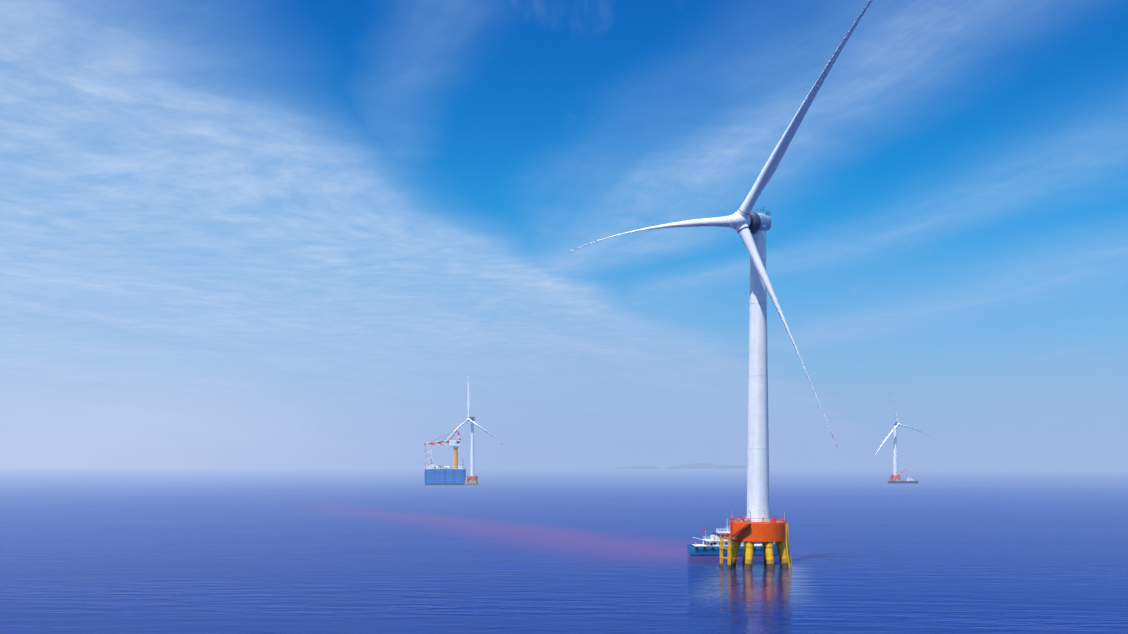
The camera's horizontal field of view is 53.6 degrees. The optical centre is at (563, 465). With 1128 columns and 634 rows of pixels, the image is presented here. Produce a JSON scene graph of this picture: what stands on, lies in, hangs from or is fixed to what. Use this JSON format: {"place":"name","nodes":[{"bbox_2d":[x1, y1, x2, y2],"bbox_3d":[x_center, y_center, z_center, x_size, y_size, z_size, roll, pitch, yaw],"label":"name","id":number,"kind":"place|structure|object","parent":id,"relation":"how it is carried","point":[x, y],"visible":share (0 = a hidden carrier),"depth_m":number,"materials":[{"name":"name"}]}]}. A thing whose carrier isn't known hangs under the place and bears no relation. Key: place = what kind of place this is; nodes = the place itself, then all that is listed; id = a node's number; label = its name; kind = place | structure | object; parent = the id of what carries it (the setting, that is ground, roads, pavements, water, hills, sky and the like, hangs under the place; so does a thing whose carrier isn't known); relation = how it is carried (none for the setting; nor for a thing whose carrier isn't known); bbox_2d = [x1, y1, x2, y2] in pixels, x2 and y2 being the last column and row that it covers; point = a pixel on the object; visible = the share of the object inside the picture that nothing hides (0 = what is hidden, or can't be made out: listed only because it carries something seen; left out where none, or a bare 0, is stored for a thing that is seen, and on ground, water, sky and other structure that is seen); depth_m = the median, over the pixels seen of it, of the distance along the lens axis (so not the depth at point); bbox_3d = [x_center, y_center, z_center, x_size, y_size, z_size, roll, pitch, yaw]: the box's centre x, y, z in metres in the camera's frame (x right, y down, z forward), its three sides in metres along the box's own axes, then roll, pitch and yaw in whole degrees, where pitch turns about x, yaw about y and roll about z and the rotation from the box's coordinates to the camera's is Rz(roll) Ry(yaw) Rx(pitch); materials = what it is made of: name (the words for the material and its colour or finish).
{"place":"outdoors","nodes":[
{"label":"outdoors","id":0,"kind":"place"},
{"bbox_2d":[470,420,474,475],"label":"turbine tower","id":1,"kind":"structure","parent":0,"point":[472,472],"depth_m":1691.92,"materials":[{"name":"white metal"}]},
{"bbox_2d":[447,383,502,444],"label":"turbine rotor","id":2,"kind":"object","parent":1,"relation":"attached to","point":[468,417],"visible":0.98,"depth_m":1684.87,"materials":[{"name":"white plastic"}]},
{"bbox_2d":[0,469,1127,633],"bbox_3d":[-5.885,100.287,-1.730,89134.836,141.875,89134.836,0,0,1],"label":"sea","id":3,"kind":"structure","parent":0,"point":[494,551],"depth_m":373.02,"materials":[{"name":"liquid"}]},
{"bbox_2d":[424,430,465,484],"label":"crane vessel","id":4,"kind":"object","parent":3,"relation":"on","point":[440,475],"visible":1,"depth_m":1692.92,"materials":[{"name":"blue metal"}]},
{"bbox_2d":[465,475,478,484],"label":"turbine foundation","id":5,"kind":"object","parent":3,"relation":"in","point":[473,478],"visible":0.96,"depth_m":1688.07,"materials":[{"name":"metal"}]},
{"bbox_2d":[687,522,788,555],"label":"ship","id":6,"kind":"object","parent":3,"relation":"on","point":[711,547],"visible":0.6,"depth_m":363.19,"materials":[{"name":"blue metal"}]},
{"bbox_2d":[720,509,791,568],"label":"turbine foundation","id":7,"kind":"object","parent":3,"relation":"in","point":[767,533],"visible":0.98,"depth_m":319.29,"materials":[{"name":"orange metal"}]},
{"bbox_2d":[888,474,900,480],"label":"turbine foundation","id":8,"kind":"object","parent":3,"relation":"in","point":[892,476],"visible":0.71,"depth_m":1884.15,"materials":[{"name":"red metal"}]},
{"bbox_2d":[888,468,917,482],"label":"ship","id":9,"kind":"object","parent":3,"relation":"on","point":[909,480],"visible":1,"depth_m":1854.84,"materials":[{"name":"blue"}]},
{"bbox_2d":[0,0,1127,468],"label":"sky","id":10,"kind":"structure","parent":0,"point":[235,234],"materials":[{"name":"blue"}]},
{"bbox_2d":[613,466,661,468],"bbox_3d":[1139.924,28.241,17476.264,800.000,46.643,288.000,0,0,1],"label":"island","id":11,"kind":"structure","parent":0,"point":[641,467],"depth_m":17415.23,"materials":[{"name":"grey"}]},
{"bbox_2d":[665,463,746,468],"bbox_3d":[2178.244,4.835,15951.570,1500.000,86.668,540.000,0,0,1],"label":"island","id":12,"kind":"structure","parent":0,"point":[701,466],"depth_m":15842.55,"materials":[{"name":"grey"}]},
{"bbox_2d":[747,229,769,521],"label":"turbine tower","id":13,"kind":"structure","parent":0,"point":[758,467],"depth_m":323.20,"materials":[{"name":"white metal"}]},
{"bbox_2d":[749,207,770,232],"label":"nacelle","id":14,"kind":"object","parent":13,"relation":"on","point":[762,220],"visible":0.65,"depth_m":322.43,"materials":[{"name":"white metal"}]},
{"bbox_2d":[571,0,872,445],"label":"turbine rotor","id":15,"kind":"object","parent":14,"relation":"attached to","point":[739,220],"visible":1,"depth_m":313.42,"materials":[{"name":"white plastic"}]},
{"bbox_2d":[893,425,896,474],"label":"turbine tower","id":16,"kind":"structure","parent":0,"point":[895,455],"depth_m":1887.21,"materials":[{"name":"white metal"}]},
{"bbox_2d":[874,386,928,455],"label":"turbine rotor","id":17,"kind":"object","parent":16,"relation":"attached to","point":[896,426],"visible":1,"depth_m":1878.16,"materials":[{"name":"white plastic"}]}
]}

